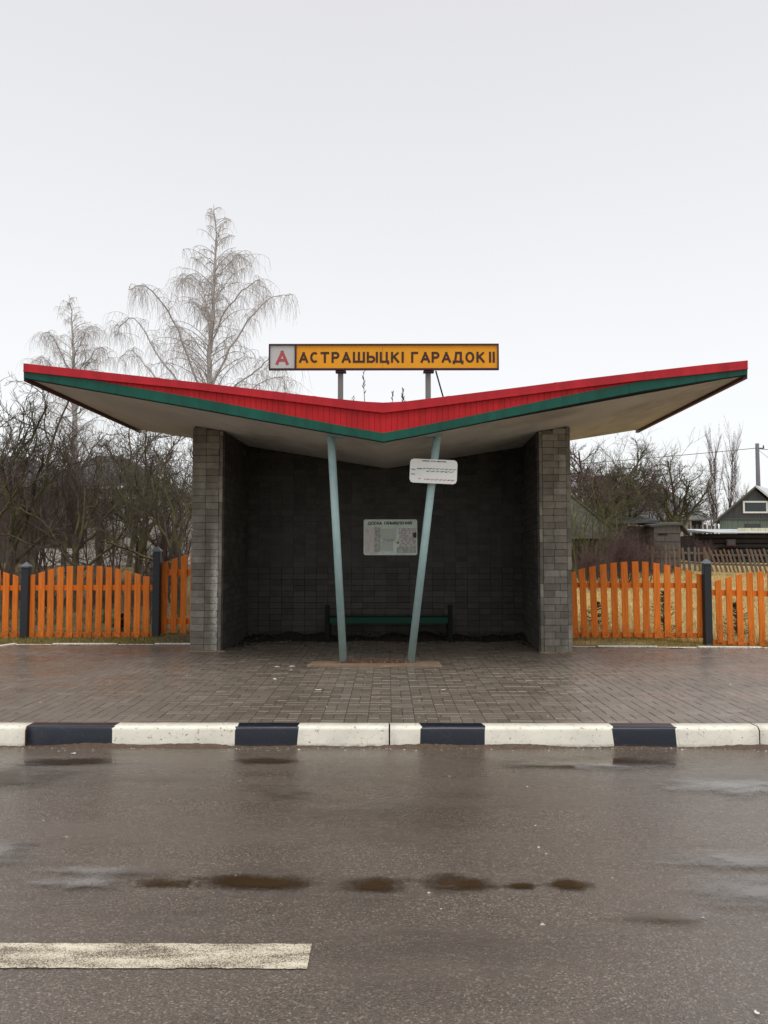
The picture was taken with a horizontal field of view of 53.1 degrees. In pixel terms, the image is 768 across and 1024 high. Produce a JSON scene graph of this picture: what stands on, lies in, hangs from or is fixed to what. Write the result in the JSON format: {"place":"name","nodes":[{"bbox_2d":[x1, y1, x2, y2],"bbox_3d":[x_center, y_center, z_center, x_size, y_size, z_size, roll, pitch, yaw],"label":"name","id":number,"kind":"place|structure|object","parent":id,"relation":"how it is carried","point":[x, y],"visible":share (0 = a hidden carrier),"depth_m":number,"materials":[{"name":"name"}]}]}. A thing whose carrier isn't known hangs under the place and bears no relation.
{"place":"outdoors","nodes":[
{"label":"outdoors","id":0,"kind":"place"},
{"bbox_2d":[0,566,189,634],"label":"leaf litter grass","id":1,"kind":"structure","parent":0,"point":[83,619],"depth_m":15.55,"materials":[{"name":"brown plant"}]},
{"bbox_2d":[111,613,131,630],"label":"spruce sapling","id":2,"kind":"object","parent":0,"point":[122,622],"visible":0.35,"depth_m":13.89,"materials":[{"name":"green plant"}]},
{"bbox_2d":[0,747,767,1023],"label":"road","id":3,"kind":"structure","parent":0,"point":[327,944],"depth_m":3.58,"materials":[{"name":"grey asphalt"}]},
{"bbox_2d":[0,840,30,860],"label":"puddle","id":4,"kind":"object","parent":3,"relation":"on","point":[5,847],"visible":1,"depth_m":4.07,"materials":[{"name":"grey liquid"}]},
{"bbox_2d":[0,767,66,783],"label":"puddle","id":5,"kind":"object","parent":3,"relation":"on","point":[14,777],"visible":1,"depth_m":5.39,"materials":[{"name":"grey liquid"}]},
{"bbox_2d":[20,758,114,764],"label":"puddle","id":6,"kind":"object","parent":3,"relation":"on","point":[71,761],"visible":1,"depth_m":5.78,"materials":[{"name":"grey liquid"}]},
{"bbox_2d":[34,875,114,886],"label":"puddle","id":7,"kind":"object","parent":3,"relation":"on","point":[91,881],"visible":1,"depth_m":3.64,"materials":[{"name":"grey liquid"}]},
{"bbox_2d":[62,866,167,873],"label":"puddle","id":8,"kind":"object","parent":3,"relation":"on","point":[128,869],"visible":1,"depth_m":3.77,"materials":[{"name":"grey liquid"}]},
{"bbox_2d":[142,879,188,886],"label":"puddle","id":9,"kind":"object","parent":3,"relation":"on","point":[158,882],"visible":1,"depth_m":3.65,"materials":[{"name":"brown liquid"}]},
{"bbox_2d":[188,874,306,888],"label":"puddle","id":10,"kind":"object","parent":3,"relation":"on","point":[240,881],"visible":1,"depth_m":3.65,"materials":[{"name":"brown liquid"}]},
{"bbox_2d":[242,758,298,763],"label":"puddle","id":11,"kind":"object","parent":3,"relation":"on","point":[266,760],"visible":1,"depth_m":5.81,"materials":[{"name":"grey liquid"}]},
{"bbox_2d":[269,789,302,796],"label":"puddle","id":12,"kind":"object","parent":3,"relation":"on","point":[283,792],"visible":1,"depth_m":5.01,"materials":[{"name":"grey liquid"}]},
{"bbox_2d":[349,877,408,891],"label":"puddle","id":13,"kind":"object","parent":3,"relation":"on","point":[378,883],"visible":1,"depth_m":3.63,"materials":[{"name":"brown liquid"}]},
{"bbox_2d":[0,654,765,924],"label":"gutter grit","id":14,"kind":"object","parent":3,"relation":"on","point":[370,748],"visible":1,"depth_m":6.18,"materials":[{"name":"gravel"}]},
{"bbox_2d":[0,722,767,746],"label":"kerb","id":15,"kind":"structure","parent":3,"relation":"on","point":[377,734],"depth_m":6.24,"materials":[{"name":"white paint"}]},
{"bbox_2d":[0,743,767,749],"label":"gutter silt","id":16,"kind":"object","parent":3,"relation":"on","point":[425,746],"visible":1,"depth_m":6.21,"materials":[{"name":"soil"}]},
{"bbox_2d":[426,873,495,889],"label":"puddle","id":17,"kind":"object","parent":3,"relation":"on","point":[452,883],"visible":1,"depth_m":3.64,"materials":[{"name":"brown liquid"}]},
{"bbox_2d":[507,883,533,887],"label":"puddle","id":18,"kind":"object","parent":3,"relation":"on","point":[522,885],"visible":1,"depth_m":3.61,"materials":[{"name":"brown liquid"}]},
{"bbox_2d":[547,879,591,888],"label":"puddle","id":19,"kind":"object","parent":3,"relation":"on","point":[565,884],"visible":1,"depth_m":3.62,"materials":[{"name":"brown liquid"}]},
{"bbox_2d":[511,757,675,768],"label":"puddle","id":20,"kind":"object","parent":3,"relation":"on","point":[589,762],"visible":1,"depth_m":5.75,"materials":[{"name":"grey liquid"}]},
{"bbox_2d":[627,912,699,919],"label":"puddle","id":21,"kind":"object","parent":3,"relation":"on","point":[663,915],"visible":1,"depth_m":3.30,"materials":[{"name":"grey liquid"}]},
{"bbox_2d":[679,850,767,867],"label":"puddle","id":22,"kind":"object","parent":3,"relation":"on","point":[749,860],"visible":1,"depth_m":3.91,"materials":[{"name":"grey liquid"}]},
{"bbox_2d":[681,780,767,793],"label":"puddle","id":23,"kind":"object","parent":3,"relation":"on","point":[741,785],"visible":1,"depth_m":5.14,"materials":[{"name":"grey liquid"}]},
{"bbox_2d":[698,877,767,903],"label":"puddle","id":24,"kind":"object","parent":3,"relation":"on","point":[745,889],"visible":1,"depth_m":3.57,"materials":[{"name":"grey liquid"}]},
{"bbox_2d":[0,640,767,744],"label":"pavement","id":25,"kind":"structure","parent":0,"point":[253,690],"depth_m":8.30,"materials":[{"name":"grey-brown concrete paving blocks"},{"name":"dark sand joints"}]},
{"bbox_2d":[0,643,749,720],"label":"fallen leaf bits","id":26,"kind":"object","parent":25,"relation":"on","point":[374,657],"visible":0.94,"depth_m":10.41,"materials":[{"name":"brown plant"}]},
{"bbox_2d":[232,631,531,646],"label":"dead leaves","id":27,"kind":"object","parent":25,"relation":"on","point":[442,633],"visible":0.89,"depth_m":12.66,"materials":[{"name":"brown plant"}]},
{"bbox_2d":[0,643,767,647],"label":"paving edge","id":28,"kind":"object","parent":25,"relation":"on","point":[573,646],"visible":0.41,"depth_m":11.79,"materials":[{"name":"white paint"}]},
{"bbox_2d":[244,631,523,641],"bbox_3d":[0.014,2.054,12.660,4.620,0.116,0.650,0,-3,0],"label":"debris","id":29,"kind":"object","parent":25,"relation":"on","point":[393,637],"visible":0.83,"depth_m":12.70,"materials":[{"name":"plant"}]},
{"bbox_2d":[23,360,747,666],"bbox_3d":[0.066,0.198,11.257,8.814,3.859,4.418,0,-3,0],"label":"bus shelter","id":30,"kind":"object","parent":25,"relation":"on","point":[291,492],"visible":0.94,"depth_m":11.53,"materials":[{"name":"tile"}]},
{"bbox_2d":[362,371,365,401],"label":"dry weed","id":31,"kind":"object","parent":30,"relation":"on","point":[363,385],"visible":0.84,"depth_m":9.86,"materials":[{"name":"grey plant"}]},
{"bbox_2d":[269,344,498,398],"bbox_3d":[-0.003,-1.651,9.969,2.915,0.937,0.528,0,-3,0],"label":"stop name sign","id":32,"kind":"object","parent":30,"relation":"attached to","point":[340,360],"visible":0.95,"depth_m":9.74,"materials":[{"name":"metal"}]},
{"bbox_2d":[364,519,416,554],"bbox_3d":[0.110,0.430,13.087,0.916,0.610,0.022,0,-3,0],"label":"notice board","id":33,"kind":"object","parent":30,"relation":"attached to","point":[390,536],"visible":1,"depth_m":13.08,"materials":[{"name":"paper"}]},
{"bbox_2d":[409,459,456,483],"bbox_3d":[0.606,-0.497,9.438,0.589,0.317,0.059,0,-3,0],"label":"timetable plate","id":34,"kind":"object","parent":30,"relation":"attached to","point":[435,471],"visible":1,"depth_m":9.41,"materials":[{"name":"white metal"}]},
{"bbox_2d":[325,605,452,641],"bbox_3d":[0.078,1.800,12.509,2.049,0.600,0.459,0,-3,0],"label":"bench","id":35,"kind":"object","parent":25,"relation":"on","point":[447,620],"visible":1,"depth_m":12.29,"materials":[{"name":"green paint"}]},
{"bbox_2d":[0,559,767,646],"bbox_3d":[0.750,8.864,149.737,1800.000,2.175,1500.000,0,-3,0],"label":"ground","id":36,"kind":"structure","parent":0,"point":[175,640],"depth_m":17.00,"materials":[{"name":"soil"}]},
{"bbox_2d":[0,549,37,620],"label":"bare shrub","id":37,"kind":"object","parent":36,"relation":"on","point":[13,569],"visible":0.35,"depth_m":15.45,"materials":[{"name":"brown plant"}]},
{"bbox_2d":[0,405,70,568],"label":"bare tree","id":38,"kind":"object","parent":36,"relation":"on","point":[14,496],"visible":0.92,"depth_m":15.47,"materials":[{"name":"brown plant"}]},
{"bbox_2d":[0,457,87,563],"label":"dark house","id":39,"kind":"structure","parent":36,"relation":"on","point":[20,546],"depth_m":34.13,"materials":[{"name":"grey wood"}]},
{"bbox_2d":[11,561,83,623],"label":"bare shrub","id":40,"kind":"object","parent":36,"relation":"on","point":[36,583],"visible":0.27,"depth_m":14.82,"materials":[{"name":"brown plant"}]},
{"bbox_2d":[0,415,106,575],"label":"bare tree","id":41,"kind":"object","parent":36,"relation":"on","point":[32,559],"visible":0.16,"depth_m":22.40,"materials":[{"name":"brown plant"}]},
{"bbox_2d":[0,416,123,599],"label":"bare shrub","id":42,"kind":"object","parent":36,"relation":"on","point":[6,519],"visible":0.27,"depth_m":19.61,"materials":[{"name":"brown plant"}]},
{"bbox_2d":[12,296,120,467],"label":"weeping birch","id":43,"kind":"object","parent":36,"relation":"on","point":[73,352],"visible":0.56,"depth_m":46.40,"materials":[{"name":"grey plant"}]},
{"bbox_2d":[0,340,133,610],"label":"bare tree","id":44,"kind":"object","parent":36,"relation":"on","point":[13,540],"visible":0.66,"depth_m":17.63,"materials":[{"name":"brown plant"}]},
{"bbox_2d":[1,414,162,612],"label":"bare tree","id":45,"kind":"object","parent":36,"relation":"on","point":[77,544],"visible":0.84,"depth_m":16.84,"materials":[{"name":"brown plant"}]},
{"bbox_2d":[0,414,167,604],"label":"bare shrub","id":46,"kind":"object","parent":36,"relation":"on","point":[71,514],"visible":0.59,"depth_m":17.79,"materials":[{"name":"brown plant"}]},
{"bbox_2d":[35,410,135,566],"bbox_3d":[-12.191,-0.812,31.276,4.380,6.764,5.902,0,-3,-1],"label":"bare tree","id":47,"kind":"object","parent":36,"relation":"on","point":[65,538],"visible":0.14,"depth_m":30.96,"materials":[{"name":"brown plant"}]},
{"bbox_2d":[0,546,191,638],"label":"picket fence","id":48,"kind":"object","parent":36,"relation":"on","point":[27,587],"visible":0.8,"depth_m":12.98,"materials":[{"name":"orange paint"}]},
{"bbox_2d":[22,430,176,582],"bbox_3d":[-8.446,-0.255,23.317,4.678,5.562,4.880,-3,-4,39],"label":"bare tree","id":49,"kind":"object","parent":36,"relation":"on","point":[96,543],"visible":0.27,"depth_m":22.91,"materials":[{"name":"brown plant"}]},
{"bbox_2d":[66,549,135,622],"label":"bare shrub","id":50,"kind":"object","parent":36,"relation":"on","point":[94,593],"visible":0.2,"depth_m":15.20,"materials":[{"name":"brown plant"}]},
{"bbox_2d":[11,423,192,603],"bbox_3d":[-6.284,-0.179,19.051,4.955,5.072,4.259,1,-3,-20],"label":"bare shrub","id":51,"kind":"object","parent":36,"relation":"on","point":[111,558],"visible":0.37,"depth_m":18.78,"materials":[{"name":"brown plant"}]},
{"bbox_2d":[38,548,190,565],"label":"wall","id":52,"kind":"structure","parent":36,"relation":"on","point":[80,556],"depth_m":32.95,"materials":[{"name":"paint"}]},
{"bbox_2d":[77,422,175,566],"bbox_3d":[-10.703,-1.060,31.348,4.672,7.204,4.804,1,-3,-11],"label":"bare tree","id":53,"kind":"object","parent":36,"relation":"on","point":[127,563],"visible":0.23,"depth_m":31.78,"materials":[{"name":"brown plant"}]},
{"bbox_2d":[73,456,191,547],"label":"plastered house","id":54,"kind":"structure","parent":36,"relation":"on","point":[125,541],"depth_m":38.33,"materials":[{"name":"paint"}]},
{"bbox_2d":[78,431,193,617],"bbox_3d":[-4.848,0.142,16.176,3.020,4.528,2.937,1,-3,-22],"label":"bare tree","id":55,"kind":"object","parent":36,"relation":"on","point":[175,545],"visible":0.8,"depth_m":15.99,"materials":[{"name":"brown plant"}]},
{"bbox_2d":[80,433,192,603],"bbox_3d":[-5.487,0.035,18.367,4.897,4.599,3.987,-1,-3,14],"label":"bare shrub","id":56,"kind":"object","parent":36,"relation":"on","point":[168,522],"visible":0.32,"depth_m":18.11,"materials":[{"name":"brown plant"}]},
{"bbox_2d":[83,432,192,608],"bbox_3d":[-5.603,0.306,17.758,3.218,4.266,3.214,-1,-3,16],"label":"bare tree","id":57,"kind":"object","parent":36,"relation":"on","point":[142,541],"visible":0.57,"depth_m":17.42,"materials":[{"name":"brown plant"}]},
{"bbox_2d":[85,419,191,554],"bbox_3d":[-6.867,-0.511,23.455,5.270,6.039,3.910,0,-3,6],"label":"bare tree","id":58,"kind":"object","parent":36,"relation":"on","point":[174,444],"visible":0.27,"depth_m":23.53,"materials":[{"name":"brown plant"}]},
{"bbox_2d":[103,552,188,623],"bbox_3d":[-4.562,1.496,14.920,1.634,1.482,1.523,0,-3,8],"label":"bare shrub","id":59,"kind":"object","parent":36,"relation":"on","point":[150,596],"visible":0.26,"depth_m":14.79,"materials":[{"name":"brown plant"}]},
{"bbox_2d":[119,517,191,602],"bbox_3d":[-5.441,1.051,18.971,2.191,2.506,2.566,2,-4,-36],"label":"bare shrub","id":60,"kind":"object","parent":36,"relation":"on","point":[167,557],"visible":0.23,"depth_m":18.85,"materials":[{"name":"brown plant"}]},
{"bbox_2d":[120,429,192,505],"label":"bare tree","id":61,"kind":"object","parent":36,"relation":"on","point":[174,462],"visible":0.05,"depth_m":27.33,"materials":[{"name":"brown plant"}]},
{"bbox_2d":[94,207,313,444],"bbox_3d":[-8.692,-5.666,34.724,11.349,16.582,7.416,0,-3,0],"label":"weeping birch","id":62,"kind":"object","parent":36,"relation":"on","point":[211,318],"visible":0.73,"depth_m":34.42,"materials":[{"name":"grey plant"}]},
{"bbox_2d":[0,632,767,647],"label":"verge grass","id":63,"kind":"structure","parent":36,"relation":"on","point":[682,643],"depth_m":12.53,"materials":[{"name":"green plant"}]},
{"bbox_2d":[579,602,610,625],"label":"spruce sapling","id":64,"kind":"object","parent":36,"relation":"on","point":[599,614],"visible":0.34,"depth_m":14.29,"materials":[{"name":"green plant"}]},
{"bbox_2d":[571,495,622,578],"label":"barn","id":65,"kind":"structure","parent":36,"relation":"on","point":[581,515],"depth_m":26.12,"materials":[{"name":"wood"}]},
{"bbox_2d":[573,543,620,589],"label":"bare bush","id":66,"kind":"object","parent":36,"relation":"on","point":[589,558],"visible":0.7,"depth_m":21.66,"materials":[{"name":"brown plant"}]},
{"bbox_2d":[571,453,644,581],"bbox_3d":[6.642,0.241,24.377,3.624,4.181,4.452,-3,-4,39],"label":"bare shrub","id":67,"kind":"object","parent":36,"relation":"on","point":[609,532],"visible":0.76,"depth_m":23.84,"materials":[{"name":"brown plant"}]},
{"bbox_2d":[571,541,645,568],"bbox_3d":[7.258,1.375,24.959,2.518,0.942,0.065,0,-3,0],"label":"paling fence","id":68,"kind":"object","parent":36,"relation":"on","point":[573,560],"visible":0.23,"depth_m":24.94,"materials":[{"name":"brown wood"}]},
{"bbox_2d":[571,451,659,581],"bbox_3d":[7.168,0.173,24.802,3.678,4.380,4.279,-1,-3,24],"label":"bare shrub","id":69,"kind":"object","parent":36,"relation":"on","point":[591,506],"visible":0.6,"depth_m":24.34,"materials":[{"name":"brown plant"}]},
{"bbox_2d":[581,517,662,589],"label":"bare bush","id":70,"kind":"object","parent":36,"relation":"on","point":[622,556],"visible":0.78,"depth_m":22.31,"materials":[{"name":"brown plant"}]},
{"bbox_2d":[570,443,675,529],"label":"bare tree","id":71,"kind":"object","parent":36,"relation":"on","point":[624,488],"visible":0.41,"depth_m":29.72,"materials":[{"name":"brown plant"}]},
{"bbox_2d":[570,437,677,525],"bbox_3d":[9.198,-0.315,31.861,6.022,5.845,5.037,-1,-3,22],"label":"bare tree","id":72,"kind":"object","parent":36,"relation":"on","point":[638,458],"visible":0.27,"depth_m":32.14,"materials":[{"name":"brown plant"}]},
{"bbox_2d":[570,440,686,521],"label":"bare tree","id":73,"kind":"object","parent":36,"relation":"on","point":[579,462],"visible":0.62,"depth_m":29.44,"materials":[{"name":"brown plant"}]},
{"bbox_2d":[600,514,658,571],"bbox_3d":[9.285,1.257,30.181,2.082,2.557,2.900,0,-3,0],"label":"lean to","id":74,"kind":"object","parent":36,"relation":"on","point":[643,529],"visible":0.14,"depth_m":28.95,"materials":[{"name":"grey wood"}]},
{"bbox_2d":[610,529,672,581],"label":"bare bush","id":75,"kind":"object","parent":36,"relation":"on","point":[651,557],"visible":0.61,"depth_m":22.75,"materials":[{"name":"brown plant"}]},
{"bbox_2d":[595,476,713,535],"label":"grey house","id":76,"kind":"structure","parent":36,"relation":"on","point":[694,521],"depth_m":55.48,"materials":[{"name":"paint"}]},
{"bbox_2d":[584,429,730,525],"bbox_3d":[11.169,-1.017,33.429,6.756,6.916,5.808,0,-3,-9],"label":"bare shrub","id":77,"kind":"object","parent":36,"relation":"on","point":[651,469],"visible":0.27,"depth_m":33.43,"materials":[{"name":"brown plant"}]},
{"bbox_2d":[635,522,689,573],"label":"little shed","id":78,"kind":"structure","parent":36,"relation":"on","point":[675,541],"depth_m":28.11,"materials":[{"name":"grey wood"}]},
{"bbox_2d":[606,428,724,535],"bbox_3d":[11.679,-0.674,34.340,6.678,6.272,5.436,0,-3,-3],"label":"bare shrub","id":79,"kind":"object","parent":36,"relation":"on","point":[657,507],"visible":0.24,"depth_m":33.84,"materials":[{"name":"brown plant"}]},
{"bbox_2d":[650,590,683,630],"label":"spruce sapling","id":80,"kind":"object","parent":36,"relation":"on","point":[662,606],"visible":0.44,"depth_m":14.30,"materials":[{"name":"green plant"}]},
{"bbox_2d":[571,559,767,646],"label":"picket fence","id":81,"kind":"object","parent":36,"relation":"on","point":[703,586],"visible":0.86,"depth_m":12.95,"materials":[{"name":"orange paint"}]},
{"bbox_2d":[577,565,767,643],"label":"meadow straw","id":82,"kind":"object","parent":36,"relation":"on","point":[631,622],"visible":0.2,"depth_m":18.05,"materials":[{"name":"beige plant"}]},
{"bbox_2d":[646,545,710,570],"bbox_3d":[10.525,1.653,27.431,2.333,0.955,0.065,0,-3,0],"label":"paling fence","id":83,"kind":"object","parent":36,"relation":"on","point":[682,552],"visible":0.68,"depth_m":27.40,"materials":[{"name":"brown wood"}]},
{"bbox_2d":[630,445,729,532],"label":"bare tree","id":84,"kind":"object","parent":36,"relation":"on","point":[662,501],"visible":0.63,"depth_m":32.67,"materials":[{"name":"brown plant"}]},
{"bbox_2d":[683,535,717,566],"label":"bare bush","id":85,"kind":"object","parent":36,"relation":"on","point":[700,545],"visible":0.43,"depth_m":29.20,"materials":[{"name":"brown plant"}]},
{"bbox_2d":[683,524,717,535],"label":"paling fence","id":86,"kind":"object","parent":36,"relation":"on","point":[704,526],"visible":0.37,"depth_m":43.93,"materials":[{"name":"grey wood"}]},
{"bbox_2d":[693,489,729,533],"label":"bare bush","id":87,"kind":"object","parent":36,"relation":"on","point":[705,522],"visible":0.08,"depth_m":63.08,"materials":[{"name":"grey plant"}]},
{"bbox_2d":[703,429,725,533],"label":"bare tree","id":88,"kind":"object","parent":36,"relation":"on","point":[708,446],"visible":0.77,"depth_m":61.96,"materials":[{"name":"plant"}]},
{"bbox_2d":[680,529,767,562],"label":"log shed","id":89,"kind":"structure","parent":36,"relation":"on","point":[742,542],"depth_m":34.81,"materials":[{"name":"wood"}]},
{"bbox_2d":[726,539,735,545],"bbox_3d":[15.674,1.384,34.691,0.420,0.320,0.075,0,-3,0],"label":"window","id":90,"kind":"structure","parent":89,"relation":"in","point":[729,542],"depth_m":34.66,"materials":[{"name":"grey glass"}]},
{"bbox_2d":[738,528,767,533],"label":"board stack","id":91,"kind":"object","parent":89,"relation":"on","point":[752,529],"visible":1,"depth_m":35.91,"materials":[{"name":"beige paint"}]},
{"bbox_2d":[716,419,742,510],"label":"bare tree","id":92,"kind":"object","parent":36,"relation":"on","point":[731,489],"visible":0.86,"depth_m":62.95,"materials":[{"name":"brown plant"}]},
{"bbox_2d":[704,548,767,572],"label":"paling fence","id":93,"kind":"object","parent":36,"relation":"on","point":[750,564],"visible":0.91,"depth_m":27.19,"materials":[{"name":"brown wood"}]},
{"bbox_2d":[723,602,756,636],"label":"spruce sapling","id":94,"kind":"object","parent":36,"relation":"on","point":[735,616],"visible":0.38,"depth_m":14.07,"materials":[{"name":"green plant"}]},
{"bbox_2d":[713,485,767,533],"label":"plank house","id":95,"kind":"structure","parent":36,"relation":"on","point":[748,509],"depth_m":47.89,"materials":[{"name":"grey wood"}]},
{"bbox_2d":[745,524,759,527],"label":"window","id":96,"kind":"structure","parent":95,"relation":"in","point":[746,525],"depth_m":47.82,"materials":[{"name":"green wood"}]},
{"bbox_2d":[742,501,767,512],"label":"window","id":97,"kind":"structure","parent":95,"relation":"in","point":[748,506],"depth_m":47.88,"materials":[{"name":"white paint"}]},
{"bbox_2d":[734,482,749,499],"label":"bare tree","id":98,"kind":"object","parent":36,"relation":"on","point":[743,493],"visible":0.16,"depth_m":66.37,"materials":[{"name":"grey plant"}]},
{"bbox_2d":[755,443,763,485],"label":"utility pole","id":99,"kind":"object","parent":36,"relation":"on","point":[757,460],"visible":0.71,"depth_m":56.05,"materials":[{"name":"grey metal"}]},
{"bbox_2d":[581,448,754,463],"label":"overhead wire","id":100,"kind":"object","parent":99,"relation":"attached to","point":[677,455],"visible":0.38,"depth_m":55.04,"materials":[{"name":"grey metal"}]},
{"bbox_2d":[0,0,767,537],"label":"sky","id":101,"kind":"structure","parent":0,"point":[578,189],"materials":[{"name":"white"}]}
]}

